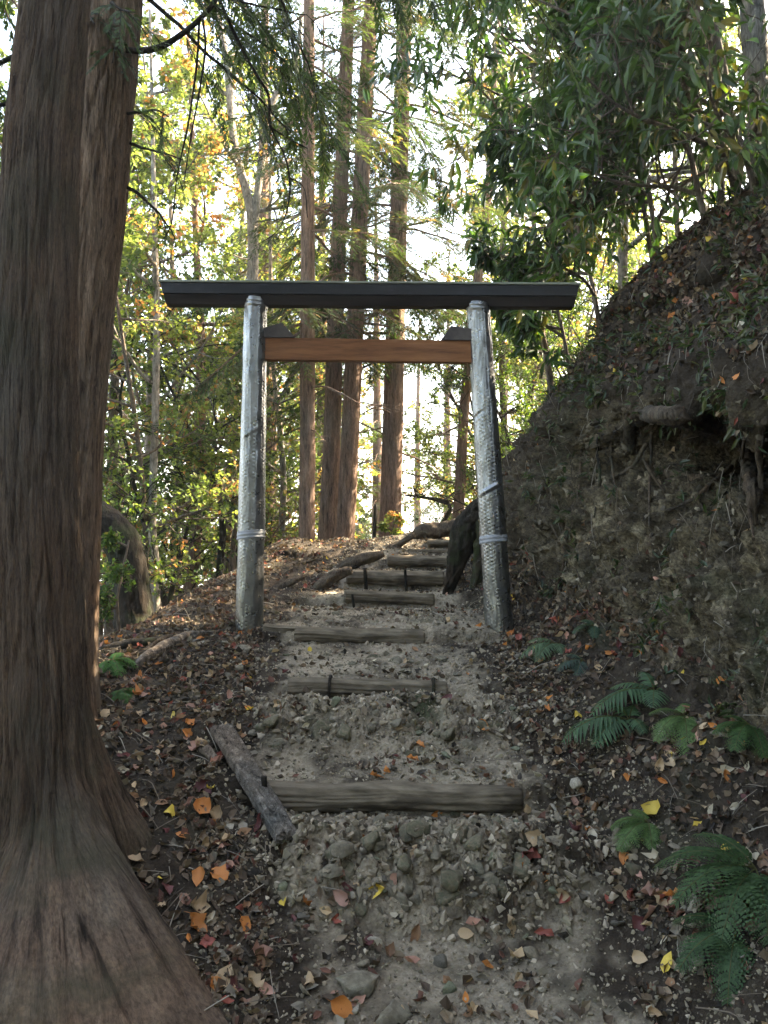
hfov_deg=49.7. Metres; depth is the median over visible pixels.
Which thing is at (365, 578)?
wooden peg
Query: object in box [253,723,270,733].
stone
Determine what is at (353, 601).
wooden peg
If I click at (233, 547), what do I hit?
understory tree
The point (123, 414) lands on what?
conifer tree
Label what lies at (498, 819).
stone
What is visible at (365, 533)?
conifer tree
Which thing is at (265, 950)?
fallen leaf
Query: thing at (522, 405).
understory tree
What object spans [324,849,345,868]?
stone
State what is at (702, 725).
fallen leaf
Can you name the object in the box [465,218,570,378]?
evergreen tree
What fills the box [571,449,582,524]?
exposed root
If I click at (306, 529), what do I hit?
cedar tree
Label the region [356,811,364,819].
stone
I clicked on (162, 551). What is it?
understory tree
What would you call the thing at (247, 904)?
fallen leaf
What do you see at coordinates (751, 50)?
evergreen tree
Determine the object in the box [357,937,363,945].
stone
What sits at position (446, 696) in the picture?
fallen leaf
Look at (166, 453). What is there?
deciduous tree
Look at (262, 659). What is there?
fallen leaf
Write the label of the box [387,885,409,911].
stone
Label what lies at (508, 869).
stone
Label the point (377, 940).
stone
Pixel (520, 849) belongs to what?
stone
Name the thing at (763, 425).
exposed root
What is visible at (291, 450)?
understory tree
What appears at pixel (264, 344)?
torii gate
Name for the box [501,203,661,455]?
understory tree
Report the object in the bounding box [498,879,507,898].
stone
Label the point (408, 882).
stone
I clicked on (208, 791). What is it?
fallen leaf
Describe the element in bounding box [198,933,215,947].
fallen leaf
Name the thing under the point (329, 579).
tree root
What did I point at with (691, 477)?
exposed root
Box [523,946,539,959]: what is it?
stone
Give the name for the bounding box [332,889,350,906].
fallen leaf
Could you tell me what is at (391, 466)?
cedar tree
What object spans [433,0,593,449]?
deciduous tree
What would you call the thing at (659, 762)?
fallen leaf
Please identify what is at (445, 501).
bare tree
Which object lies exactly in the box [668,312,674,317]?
fallen leaf
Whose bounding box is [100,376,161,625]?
understory tree
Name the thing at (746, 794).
fallen leaf
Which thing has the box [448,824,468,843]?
stone
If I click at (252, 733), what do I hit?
stone
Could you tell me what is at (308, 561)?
fallen branch
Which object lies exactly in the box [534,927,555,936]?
fallen leaf
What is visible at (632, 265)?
deciduous tree
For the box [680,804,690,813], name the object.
fallen leaf
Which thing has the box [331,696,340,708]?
stone
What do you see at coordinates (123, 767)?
fallen leaf
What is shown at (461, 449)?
cedar tree
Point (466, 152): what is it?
evergreen tree
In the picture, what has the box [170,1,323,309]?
deciduous tree
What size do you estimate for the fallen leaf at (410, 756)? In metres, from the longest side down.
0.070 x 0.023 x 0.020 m
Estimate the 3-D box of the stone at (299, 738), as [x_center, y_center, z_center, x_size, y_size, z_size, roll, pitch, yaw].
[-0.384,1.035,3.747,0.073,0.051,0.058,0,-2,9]
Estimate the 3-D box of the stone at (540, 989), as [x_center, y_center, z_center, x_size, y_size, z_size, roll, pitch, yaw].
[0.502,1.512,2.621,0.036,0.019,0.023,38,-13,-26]
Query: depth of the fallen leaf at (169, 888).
2.85 m
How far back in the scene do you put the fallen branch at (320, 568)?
7.19 m
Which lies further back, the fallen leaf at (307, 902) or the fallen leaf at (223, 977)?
the fallen leaf at (307, 902)
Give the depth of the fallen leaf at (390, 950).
2.76 m
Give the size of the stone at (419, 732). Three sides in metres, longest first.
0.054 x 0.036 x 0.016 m
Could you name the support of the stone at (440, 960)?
on the ground at (718, 578)
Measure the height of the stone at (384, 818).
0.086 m
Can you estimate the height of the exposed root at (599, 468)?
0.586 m
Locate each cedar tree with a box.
[160,0,442,539]
[190,0,543,536]
[208,0,489,539]
[214,0,466,539]
[426,2,547,519]
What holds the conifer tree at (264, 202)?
on the ground at (718, 578)
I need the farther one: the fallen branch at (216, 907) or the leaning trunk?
the leaning trunk
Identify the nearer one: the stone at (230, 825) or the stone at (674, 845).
the stone at (674, 845)
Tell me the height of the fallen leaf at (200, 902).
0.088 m
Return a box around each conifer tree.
[101,290,162,578]
[171,0,380,554]
[276,17,386,538]
[340,167,433,538]
[402,310,452,529]
[406,236,471,521]
[594,120,665,307]
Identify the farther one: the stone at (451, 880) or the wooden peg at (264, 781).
the wooden peg at (264, 781)
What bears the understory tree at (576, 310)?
on the ground at (718, 578)
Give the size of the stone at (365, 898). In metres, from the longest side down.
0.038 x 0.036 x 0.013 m
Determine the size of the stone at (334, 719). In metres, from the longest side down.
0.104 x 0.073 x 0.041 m
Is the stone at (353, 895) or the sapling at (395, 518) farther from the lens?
the sapling at (395, 518)
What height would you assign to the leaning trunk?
1.692 m
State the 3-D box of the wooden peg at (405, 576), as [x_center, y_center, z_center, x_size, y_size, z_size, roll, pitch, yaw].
[0.178,0.563,6.764,0.035,0.191,0.024,0,-2,0]
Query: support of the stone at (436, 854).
on the ground at (718, 578)
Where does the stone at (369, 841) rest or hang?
on the ground at (718, 578)
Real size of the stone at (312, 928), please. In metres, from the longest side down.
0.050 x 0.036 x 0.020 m
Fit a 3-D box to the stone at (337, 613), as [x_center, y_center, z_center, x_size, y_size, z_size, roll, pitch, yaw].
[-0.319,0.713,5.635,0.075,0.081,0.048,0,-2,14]
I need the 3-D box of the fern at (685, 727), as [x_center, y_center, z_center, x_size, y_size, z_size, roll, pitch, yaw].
[1.243,0.916,3.489,0.252,0.176,0.310,0,-2,0]
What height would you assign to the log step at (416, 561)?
0.120 m
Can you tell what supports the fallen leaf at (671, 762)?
on the ground at (718, 578)
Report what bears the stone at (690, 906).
on the ground at (718, 578)
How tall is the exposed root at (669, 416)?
0.708 m
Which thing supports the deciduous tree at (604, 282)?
on the ground at (718, 578)
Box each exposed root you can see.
[550,524,564,592]
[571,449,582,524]
[593,419,601,517]
[608,442,648,480]
[610,427,616,495]
[621,404,760,524]
[623,415,635,454]
[642,457,663,491]
[648,430,653,526]
[663,464,733,512]
[663,467,739,481]
[693,494,720,519]
[741,438,754,538]
[755,416,767,494]
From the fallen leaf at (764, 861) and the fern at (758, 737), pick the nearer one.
the fallen leaf at (764, 861)
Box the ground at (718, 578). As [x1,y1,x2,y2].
[98,180,767,1023]
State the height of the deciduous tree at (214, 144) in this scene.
8.633 m
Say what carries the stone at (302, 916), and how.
on the ground at (718, 578)
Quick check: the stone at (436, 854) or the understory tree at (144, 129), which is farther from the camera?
the understory tree at (144, 129)
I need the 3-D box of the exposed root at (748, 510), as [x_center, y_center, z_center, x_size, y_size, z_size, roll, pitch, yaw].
[1.754,-0.094,4.035,0.040,0.457,1.034,-1,-2,21]
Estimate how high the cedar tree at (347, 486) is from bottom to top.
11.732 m
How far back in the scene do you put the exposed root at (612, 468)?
4.91 m
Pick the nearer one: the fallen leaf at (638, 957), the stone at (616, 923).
the fallen leaf at (638, 957)
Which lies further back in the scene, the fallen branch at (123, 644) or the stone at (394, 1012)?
the fallen branch at (123, 644)
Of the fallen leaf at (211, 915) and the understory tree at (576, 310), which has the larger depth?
the understory tree at (576, 310)
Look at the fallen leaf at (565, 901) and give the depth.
2.91 m
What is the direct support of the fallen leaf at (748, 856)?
on the ground at (718, 578)
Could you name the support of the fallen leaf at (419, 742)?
on the ground at (718, 578)
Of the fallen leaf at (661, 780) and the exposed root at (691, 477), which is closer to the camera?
the fallen leaf at (661, 780)
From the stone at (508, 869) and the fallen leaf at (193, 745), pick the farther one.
the fallen leaf at (193, 745)
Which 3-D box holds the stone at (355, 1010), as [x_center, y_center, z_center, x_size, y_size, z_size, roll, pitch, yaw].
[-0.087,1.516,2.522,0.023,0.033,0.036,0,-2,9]
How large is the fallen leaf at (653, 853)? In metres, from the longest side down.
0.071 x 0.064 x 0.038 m
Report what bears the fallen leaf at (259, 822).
on the ground at (718, 578)
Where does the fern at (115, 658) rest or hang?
on the ground at (718, 578)
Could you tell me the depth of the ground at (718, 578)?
3.70 m
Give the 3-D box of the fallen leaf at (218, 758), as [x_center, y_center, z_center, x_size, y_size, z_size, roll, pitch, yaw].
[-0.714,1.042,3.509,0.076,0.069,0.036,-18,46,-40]
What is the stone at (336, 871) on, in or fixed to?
on the ground at (718, 578)
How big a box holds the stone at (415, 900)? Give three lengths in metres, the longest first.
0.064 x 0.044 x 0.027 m
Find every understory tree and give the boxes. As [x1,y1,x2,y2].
[99,436,178,634]
[100,104,238,613]
[100,265,232,606]
[100,304,229,634]
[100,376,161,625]
[102,308,322,607]
[122,321,299,603]
[137,218,330,578]
[158,309,326,576]
[185,229,365,571]
[402,249,526,520]
[402,339,532,523]
[419,319,546,519]
[493,293,590,460]
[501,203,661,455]
[527,257,632,397]
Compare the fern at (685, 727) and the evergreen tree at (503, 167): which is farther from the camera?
the evergreen tree at (503, 167)
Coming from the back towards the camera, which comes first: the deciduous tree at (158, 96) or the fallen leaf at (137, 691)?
the deciduous tree at (158, 96)
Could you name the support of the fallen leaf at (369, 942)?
on the ground at (718, 578)
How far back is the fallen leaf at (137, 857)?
2.93 m
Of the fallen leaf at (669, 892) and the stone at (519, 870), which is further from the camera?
the stone at (519, 870)
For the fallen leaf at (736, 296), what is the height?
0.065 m
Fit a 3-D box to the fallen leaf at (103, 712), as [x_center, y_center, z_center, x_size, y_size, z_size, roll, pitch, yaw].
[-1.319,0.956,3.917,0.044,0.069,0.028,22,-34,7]
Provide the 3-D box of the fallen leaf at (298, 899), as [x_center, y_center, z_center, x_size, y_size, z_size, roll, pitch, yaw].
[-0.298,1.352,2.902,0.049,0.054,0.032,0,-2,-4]
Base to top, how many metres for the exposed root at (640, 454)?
0.216 m
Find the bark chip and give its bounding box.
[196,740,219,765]
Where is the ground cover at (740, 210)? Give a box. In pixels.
[504,161,767,720]
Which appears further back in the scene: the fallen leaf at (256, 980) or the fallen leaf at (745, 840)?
the fallen leaf at (745, 840)
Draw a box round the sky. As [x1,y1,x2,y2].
[0,0,767,559]
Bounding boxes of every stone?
[226,823,233,828]
[234,664,242,671]
[235,645,251,652]
[245,686,251,693]
[247,729,256,736]
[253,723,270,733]
[262,715,278,727]
[270,743,282,750]
[271,840,279,846]
[274,738,285,745]
[278,881,287,890]
[295,735,304,743]
[297,912,309,919]
[299,984,310,995]
[306,923,318,932]
[311,718,331,731]
[311,730,318,740]
[318,914,328,920]
[322,864,342,878]
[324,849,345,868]
[327,830,361,848]
[330,716,347,724]
[330,840,353,859]
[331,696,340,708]
[332,611,340,615]
[335,723,350,740]
[336,970,379,997]
[341,859,354,879]
[350,891,356,898]
[352,1004,358,1014]
[354,902,368,916]
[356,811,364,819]
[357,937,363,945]
[357,959,369,966]
[360,830,380,851]
[360,894,367,900]
[366,654,377,657]
[366,723,374,731]
[367,936,383,947]
[372,840,386,851]
[373,813,394,823]
[374,997,412,1023]
[382,874,387,881]
[383,823,393,830]
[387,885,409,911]
[388,874,412,894]
[390,718,401,727]
[392,656,402,663]
[397,853,411,872]
[398,824,412,843]
[400,900,412,906]
[404,750,420,756]
[405,709,418,723]
[406,819,430,837]
[408,895,421,904]
[414,724,422,730]
[415,730,422,735]
[418,717,426,721]
[430,844,441,860]
[432,730,439,737]
[433,953,446,967]
[434,889,461,905]
[435,656,447,661]
[440,727,454,740]
[441,751,450,758]
[441,848,450,854]
[441,870,463,892]
[442,981,456,994]
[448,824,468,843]
[449,811,460,817]
[460,738,477,750]
[463,834,481,851]
[465,634,472,639]
[465,858,484,875]
[466,892,477,897]
[477,718,501,731]
[478,871,499,892]
[491,815,501,825]
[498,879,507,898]
[502,866,512,874]
[511,746,519,750]
[513,851,531,883]
[515,847,527,852]
[521,889,532,894]
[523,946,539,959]
[525,749,533,754]
[537,986,546,992]
[545,835,562,844]
[548,886,557,893]
[549,803,556,810]
[554,810,562,821]
[563,713,570,720]
[569,777,582,788]
[610,920,624,926]
[613,827,623,835]
[625,862,641,875]
[668,842,680,849]
[687,898,696,911]
[691,955,703,966]
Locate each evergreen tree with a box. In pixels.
[363,0,574,392]
[427,0,747,288]
[458,75,621,328]
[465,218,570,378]
[471,0,767,205]
[507,0,753,269]
[509,0,745,258]
[533,15,743,259]
[538,0,767,176]
[547,0,767,257]
[557,26,743,242]
[602,0,767,201]
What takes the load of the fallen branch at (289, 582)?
on the ground at (718, 578)
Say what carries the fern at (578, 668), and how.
on the ground at (718, 578)
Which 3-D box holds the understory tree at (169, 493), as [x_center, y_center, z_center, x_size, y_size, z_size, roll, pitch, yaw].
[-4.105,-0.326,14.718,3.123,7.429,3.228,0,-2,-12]
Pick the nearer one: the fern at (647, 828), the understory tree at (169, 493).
the fern at (647, 828)
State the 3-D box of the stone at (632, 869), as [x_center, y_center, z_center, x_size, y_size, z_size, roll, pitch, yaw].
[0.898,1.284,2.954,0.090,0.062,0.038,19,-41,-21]
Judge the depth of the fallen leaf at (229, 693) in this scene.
4.11 m
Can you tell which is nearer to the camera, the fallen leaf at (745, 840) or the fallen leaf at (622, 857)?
the fallen leaf at (745, 840)
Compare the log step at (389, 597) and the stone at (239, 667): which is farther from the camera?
the log step at (389, 597)
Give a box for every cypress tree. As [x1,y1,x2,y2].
[0,0,593,1023]
[77,0,488,717]
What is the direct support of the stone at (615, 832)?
on the ground at (718, 578)
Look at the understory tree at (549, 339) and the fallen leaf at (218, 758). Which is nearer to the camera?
the fallen leaf at (218, 758)
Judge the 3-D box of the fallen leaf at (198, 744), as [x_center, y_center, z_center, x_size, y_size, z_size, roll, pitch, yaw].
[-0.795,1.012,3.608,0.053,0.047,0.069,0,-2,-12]
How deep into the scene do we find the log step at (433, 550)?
7.87 m
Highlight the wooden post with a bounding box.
[372,504,376,538]
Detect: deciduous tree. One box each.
[0,0,212,611]
[0,0,298,635]
[0,56,230,632]
[100,39,299,599]
[105,6,299,606]
[112,9,211,611]
[122,2,371,571]
[130,14,294,595]
[133,327,240,577]
[158,230,374,554]
[159,57,383,540]
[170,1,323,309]
[183,202,317,580]
[213,181,380,541]
[276,362,383,538]
[401,171,588,533]
[402,0,638,515]
[412,169,564,520]
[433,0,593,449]
[433,46,678,497]
[439,55,619,498]
[489,81,644,404]
[631,0,742,266]
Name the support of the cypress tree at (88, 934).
on the ground at (718, 578)
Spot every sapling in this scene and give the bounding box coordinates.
[99,526,135,630]
[376,510,405,535]
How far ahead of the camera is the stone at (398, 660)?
4.74 m
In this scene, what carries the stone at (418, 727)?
on the ground at (718, 578)
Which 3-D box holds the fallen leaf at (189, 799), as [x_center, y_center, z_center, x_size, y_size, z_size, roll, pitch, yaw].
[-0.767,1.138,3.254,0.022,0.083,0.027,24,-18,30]
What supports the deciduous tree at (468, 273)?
on the ground at (718, 578)
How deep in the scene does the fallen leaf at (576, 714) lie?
3.85 m
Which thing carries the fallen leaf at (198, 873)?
on the ground at (718, 578)
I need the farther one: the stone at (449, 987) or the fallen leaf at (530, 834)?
the fallen leaf at (530, 834)
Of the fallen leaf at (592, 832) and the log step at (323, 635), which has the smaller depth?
the fallen leaf at (592, 832)
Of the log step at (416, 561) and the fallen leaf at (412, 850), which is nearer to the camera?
the fallen leaf at (412, 850)
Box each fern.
[99,652,137,676]
[110,688,137,703]
[520,637,565,663]
[556,654,587,674]
[562,703,648,748]
[572,619,600,637]
[590,671,668,715]
[610,809,662,853]
[649,703,698,756]
[653,832,767,952]
[672,912,756,1006]
[712,715,767,758]
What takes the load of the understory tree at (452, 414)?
on the ground at (718, 578)
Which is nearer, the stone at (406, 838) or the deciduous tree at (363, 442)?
the stone at (406, 838)
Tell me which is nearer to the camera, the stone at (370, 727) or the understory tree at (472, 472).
the stone at (370, 727)
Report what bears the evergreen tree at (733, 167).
on the ground at (718, 578)
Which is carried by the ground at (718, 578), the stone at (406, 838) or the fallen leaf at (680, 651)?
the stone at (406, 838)
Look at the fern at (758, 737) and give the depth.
3.18 m
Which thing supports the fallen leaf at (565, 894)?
on the fallen leaf at (565, 901)
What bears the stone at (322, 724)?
on the ground at (718, 578)
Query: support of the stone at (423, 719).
on the ground at (718, 578)
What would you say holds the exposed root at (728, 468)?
on the ground at (718, 578)
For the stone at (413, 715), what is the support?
on the ground at (718, 578)
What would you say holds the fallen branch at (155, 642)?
on the ground at (718, 578)
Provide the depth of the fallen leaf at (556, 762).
3.56 m
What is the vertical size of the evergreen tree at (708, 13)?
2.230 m
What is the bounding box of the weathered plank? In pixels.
[210,723,296,843]
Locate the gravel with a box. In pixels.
[100,357,767,1023]
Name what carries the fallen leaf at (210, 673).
on the ground at (718, 578)
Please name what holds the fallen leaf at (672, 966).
on the ground at (718, 578)
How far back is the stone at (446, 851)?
3.01 m
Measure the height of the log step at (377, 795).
0.130 m
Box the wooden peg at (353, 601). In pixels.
[351,594,354,607]
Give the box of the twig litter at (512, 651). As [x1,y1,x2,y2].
[98,181,767,1020]
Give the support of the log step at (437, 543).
on the ground at (718, 578)
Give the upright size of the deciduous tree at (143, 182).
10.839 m
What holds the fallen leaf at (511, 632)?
on the ground at (718, 578)
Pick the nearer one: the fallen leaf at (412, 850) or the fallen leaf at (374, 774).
the fallen leaf at (412, 850)
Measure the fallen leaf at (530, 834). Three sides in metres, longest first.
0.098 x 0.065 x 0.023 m
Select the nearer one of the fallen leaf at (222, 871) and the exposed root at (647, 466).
the fallen leaf at (222, 871)
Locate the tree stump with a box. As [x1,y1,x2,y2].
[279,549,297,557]
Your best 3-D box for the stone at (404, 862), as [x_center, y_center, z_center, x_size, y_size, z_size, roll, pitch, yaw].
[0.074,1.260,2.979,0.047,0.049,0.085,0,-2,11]
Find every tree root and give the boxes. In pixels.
[312,566,352,589]
[336,551,384,569]
[385,532,415,548]
[409,519,454,539]
[442,498,478,594]
[470,516,482,588]
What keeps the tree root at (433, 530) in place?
on the ground at (718, 578)
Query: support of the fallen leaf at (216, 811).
on the leaf litter at (714, 756)
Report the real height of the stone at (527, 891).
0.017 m
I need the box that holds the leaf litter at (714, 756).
[94,174,767,1023]
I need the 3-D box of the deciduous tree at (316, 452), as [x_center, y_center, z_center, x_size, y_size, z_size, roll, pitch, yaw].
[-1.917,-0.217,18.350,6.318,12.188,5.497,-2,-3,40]
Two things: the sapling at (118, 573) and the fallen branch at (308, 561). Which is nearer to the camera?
the sapling at (118, 573)
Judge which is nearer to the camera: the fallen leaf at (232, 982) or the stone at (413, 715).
the fallen leaf at (232, 982)
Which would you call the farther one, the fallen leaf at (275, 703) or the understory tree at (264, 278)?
the understory tree at (264, 278)
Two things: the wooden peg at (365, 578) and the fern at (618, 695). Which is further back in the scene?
the wooden peg at (365, 578)
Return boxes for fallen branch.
[101,634,175,649]
[128,630,213,671]
[142,634,172,652]
[166,854,255,961]
[269,574,304,588]
[296,558,345,563]
[304,563,336,576]
[474,723,513,746]
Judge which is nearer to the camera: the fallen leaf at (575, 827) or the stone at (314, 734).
the fallen leaf at (575, 827)
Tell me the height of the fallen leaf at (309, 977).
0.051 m
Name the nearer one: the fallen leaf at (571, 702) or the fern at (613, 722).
the fern at (613, 722)
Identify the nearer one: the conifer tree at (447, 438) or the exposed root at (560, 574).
the exposed root at (560, 574)
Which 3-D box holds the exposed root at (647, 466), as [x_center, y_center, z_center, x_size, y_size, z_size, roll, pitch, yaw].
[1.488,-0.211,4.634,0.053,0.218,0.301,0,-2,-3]
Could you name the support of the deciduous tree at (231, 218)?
on the ground at (718, 578)
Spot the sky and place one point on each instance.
(409, 391)
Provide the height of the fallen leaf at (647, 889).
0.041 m
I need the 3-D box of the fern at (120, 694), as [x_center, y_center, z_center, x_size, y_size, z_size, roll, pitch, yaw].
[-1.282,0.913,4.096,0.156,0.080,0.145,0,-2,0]
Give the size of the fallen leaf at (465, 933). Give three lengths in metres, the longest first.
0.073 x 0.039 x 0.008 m
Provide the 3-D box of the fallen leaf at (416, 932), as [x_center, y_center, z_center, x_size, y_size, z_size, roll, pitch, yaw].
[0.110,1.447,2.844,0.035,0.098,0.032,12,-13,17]
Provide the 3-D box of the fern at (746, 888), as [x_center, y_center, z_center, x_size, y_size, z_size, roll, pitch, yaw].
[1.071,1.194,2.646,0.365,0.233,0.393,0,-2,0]
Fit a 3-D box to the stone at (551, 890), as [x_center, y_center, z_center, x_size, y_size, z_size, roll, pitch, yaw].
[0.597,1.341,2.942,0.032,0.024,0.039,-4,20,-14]
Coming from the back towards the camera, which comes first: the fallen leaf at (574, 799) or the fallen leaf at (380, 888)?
the fallen leaf at (574, 799)
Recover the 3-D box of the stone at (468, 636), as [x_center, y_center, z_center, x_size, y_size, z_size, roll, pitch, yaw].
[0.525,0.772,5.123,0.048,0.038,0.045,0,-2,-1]
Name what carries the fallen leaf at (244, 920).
on the ground at (718, 578)
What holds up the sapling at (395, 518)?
on the ground at (718, 578)
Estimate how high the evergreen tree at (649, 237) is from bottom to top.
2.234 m
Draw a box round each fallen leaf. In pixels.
[100,709,109,716]
[118,765,128,772]
[128,853,143,860]
[130,749,144,757]
[132,682,143,694]
[155,799,167,804]
[161,881,173,894]
[164,804,174,815]
[182,728,192,736]
[183,796,193,806]
[185,718,194,724]
[185,911,206,932]
[188,740,197,750]
[191,889,210,912]
[192,865,204,886]
[193,779,206,791]
[193,797,210,813]
[195,739,207,746]
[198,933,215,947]
[202,788,211,793]
[203,669,212,677]
[206,911,214,922]
[209,805,221,821]
[210,755,222,762]
[210,864,228,881]
[210,976,222,989]
[214,964,232,987]
[218,974,235,986]
[220,833,229,841]
[227,689,232,697]
[230,976,244,991]
[240,916,250,931]
[243,901,250,907]
[248,971,264,987]
[251,940,272,956]
[254,813,262,831]
[257,955,264,967]
[258,982,274,994]
[260,656,268,662]
[273,700,280,706]
[291,953,297,962]
[292,889,304,902]
[303,894,311,905]
[304,971,314,984]
[327,995,352,1017]
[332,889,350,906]
[364,934,373,944]
[368,884,383,898]
[370,770,381,776]
[384,941,394,957]
[390,873,396,884]
[407,754,418,760]
[410,844,417,855]
[410,922,420,940]
[412,740,423,746]
[441,694,451,699]
[456,927,473,938]
[506,628,513,635]
[507,914,515,937]
[515,632,521,639]
[522,847,540,859]
[525,829,546,846]
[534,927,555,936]
[551,758,565,765]
[552,734,561,739]
[556,888,572,900]
[559,893,570,902]
[565,698,573,705]
[568,819,583,830]
[571,795,578,805]
[574,711,581,717]
[586,828,597,842]
[611,867,621,874]
[619,852,628,864]
[627,890,632,898]
[632,915,646,930]
[632,950,647,963]
[640,848,658,862]
[640,880,662,895]
[641,799,659,814]
[641,905,657,922]
[645,1005,661,1016]
[654,757,663,772]
[654,890,673,906]
[657,777,667,783]
[660,951,671,972]
[663,887,676,895]
[664,757,674,766]
[664,896,675,908]
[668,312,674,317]
[668,959,678,972]
[671,274,680,284]
[677,644,682,657]
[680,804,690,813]
[682,296,689,303]
[693,821,701,825]
[699,722,706,728]
[715,410,721,417]
[723,767,730,782]
[730,292,738,303]
[740,789,749,800]
[740,847,752,869]
[742,836,749,843]
[757,853,767,865]
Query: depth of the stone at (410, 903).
2.90 m
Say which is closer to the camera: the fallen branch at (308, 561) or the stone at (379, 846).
the stone at (379, 846)
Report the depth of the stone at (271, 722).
3.77 m
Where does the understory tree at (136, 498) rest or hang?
on the ground at (718, 578)
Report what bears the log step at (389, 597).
on the ground at (718, 578)
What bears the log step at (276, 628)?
on the ground at (718, 578)
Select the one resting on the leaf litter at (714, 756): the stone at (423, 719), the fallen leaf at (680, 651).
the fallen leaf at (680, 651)
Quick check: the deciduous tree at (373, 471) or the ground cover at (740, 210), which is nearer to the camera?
the ground cover at (740, 210)
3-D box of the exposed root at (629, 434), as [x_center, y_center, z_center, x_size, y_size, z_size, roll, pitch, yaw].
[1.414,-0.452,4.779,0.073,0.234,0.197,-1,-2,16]
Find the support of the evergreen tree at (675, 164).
on the ground at (718, 578)
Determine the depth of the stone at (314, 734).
3.75 m
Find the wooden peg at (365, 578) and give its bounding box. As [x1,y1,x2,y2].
[363,568,367,589]
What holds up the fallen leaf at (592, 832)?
on the ground at (718, 578)
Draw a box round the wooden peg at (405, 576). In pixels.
[404,569,407,590]
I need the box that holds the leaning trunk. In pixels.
[101,501,154,632]
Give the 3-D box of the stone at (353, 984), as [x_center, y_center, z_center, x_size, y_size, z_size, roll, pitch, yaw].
[-0.085,1.486,2.603,0.140,0.049,0.097,0,-2,4]
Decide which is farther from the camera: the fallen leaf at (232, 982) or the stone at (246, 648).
the stone at (246, 648)
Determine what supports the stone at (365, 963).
on the ground at (718, 578)
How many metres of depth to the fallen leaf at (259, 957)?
2.62 m
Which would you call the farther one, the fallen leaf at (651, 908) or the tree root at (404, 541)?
the tree root at (404, 541)
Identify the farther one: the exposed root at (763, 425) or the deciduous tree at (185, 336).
the deciduous tree at (185, 336)
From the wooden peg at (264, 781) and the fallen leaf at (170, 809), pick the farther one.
the wooden peg at (264, 781)
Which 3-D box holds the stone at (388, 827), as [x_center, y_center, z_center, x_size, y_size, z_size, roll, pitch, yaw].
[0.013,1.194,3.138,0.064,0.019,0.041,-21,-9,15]
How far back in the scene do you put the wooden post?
9.29 m
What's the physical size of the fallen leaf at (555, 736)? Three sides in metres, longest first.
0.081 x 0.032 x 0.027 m
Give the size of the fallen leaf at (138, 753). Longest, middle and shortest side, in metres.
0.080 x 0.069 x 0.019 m
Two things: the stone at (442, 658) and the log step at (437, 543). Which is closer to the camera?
the stone at (442, 658)
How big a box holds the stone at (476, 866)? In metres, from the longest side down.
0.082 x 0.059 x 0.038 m
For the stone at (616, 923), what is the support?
on the ground at (718, 578)
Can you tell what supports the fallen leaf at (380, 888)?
on the ground at (718, 578)
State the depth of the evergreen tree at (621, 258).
7.09 m
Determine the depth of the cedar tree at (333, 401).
10.13 m
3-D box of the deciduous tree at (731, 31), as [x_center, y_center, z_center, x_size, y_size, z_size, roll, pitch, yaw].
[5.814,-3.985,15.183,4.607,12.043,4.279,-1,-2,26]
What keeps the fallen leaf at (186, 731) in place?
on the ground at (718, 578)
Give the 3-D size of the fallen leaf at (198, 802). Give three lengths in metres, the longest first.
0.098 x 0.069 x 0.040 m
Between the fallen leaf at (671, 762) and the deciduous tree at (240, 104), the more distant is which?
the deciduous tree at (240, 104)
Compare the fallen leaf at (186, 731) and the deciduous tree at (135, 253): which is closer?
the fallen leaf at (186, 731)
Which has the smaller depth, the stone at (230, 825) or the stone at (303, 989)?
the stone at (303, 989)
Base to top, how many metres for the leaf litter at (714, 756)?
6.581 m
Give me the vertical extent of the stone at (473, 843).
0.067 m
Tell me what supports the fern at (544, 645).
on the ground at (718, 578)
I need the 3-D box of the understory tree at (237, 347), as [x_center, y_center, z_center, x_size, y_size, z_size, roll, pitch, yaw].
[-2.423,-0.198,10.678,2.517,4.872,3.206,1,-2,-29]
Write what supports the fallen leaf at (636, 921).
on the ground at (718, 578)
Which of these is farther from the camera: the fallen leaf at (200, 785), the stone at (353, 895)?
the fallen leaf at (200, 785)
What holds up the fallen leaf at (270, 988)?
on the ground at (718, 578)
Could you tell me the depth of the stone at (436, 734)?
3.75 m
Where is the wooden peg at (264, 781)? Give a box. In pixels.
[261,776,266,786]
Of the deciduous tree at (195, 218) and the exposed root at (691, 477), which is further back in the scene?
the deciduous tree at (195, 218)
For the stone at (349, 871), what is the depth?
2.99 m
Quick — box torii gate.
[158,280,580,632]
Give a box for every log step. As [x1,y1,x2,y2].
[263,623,296,633]
[267,780,523,812]
[287,675,447,698]
[294,626,424,643]
[344,589,434,605]
[346,570,444,585]
[387,555,446,566]
[395,549,447,552]
[427,539,448,547]
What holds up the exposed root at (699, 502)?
on the ground at (718, 578)
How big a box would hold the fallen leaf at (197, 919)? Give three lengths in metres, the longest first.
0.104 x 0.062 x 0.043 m
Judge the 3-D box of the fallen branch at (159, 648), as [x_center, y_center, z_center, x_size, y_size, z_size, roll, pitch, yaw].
[-1.246,0.793,4.772,0.141,0.166,0.754,-1,-2,24]
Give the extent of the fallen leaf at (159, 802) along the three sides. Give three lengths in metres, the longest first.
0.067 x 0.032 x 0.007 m
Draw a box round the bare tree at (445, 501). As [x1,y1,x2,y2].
[405,472,464,520]
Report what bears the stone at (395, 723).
on the ground at (718, 578)
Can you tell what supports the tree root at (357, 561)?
on the ground at (718, 578)
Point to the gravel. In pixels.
(418, 853)
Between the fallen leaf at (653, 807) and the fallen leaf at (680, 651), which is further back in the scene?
the fallen leaf at (680, 651)
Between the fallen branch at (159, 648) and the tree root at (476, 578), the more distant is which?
the tree root at (476, 578)
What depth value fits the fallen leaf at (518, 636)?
4.92 m
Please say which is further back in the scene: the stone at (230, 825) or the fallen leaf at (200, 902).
the stone at (230, 825)

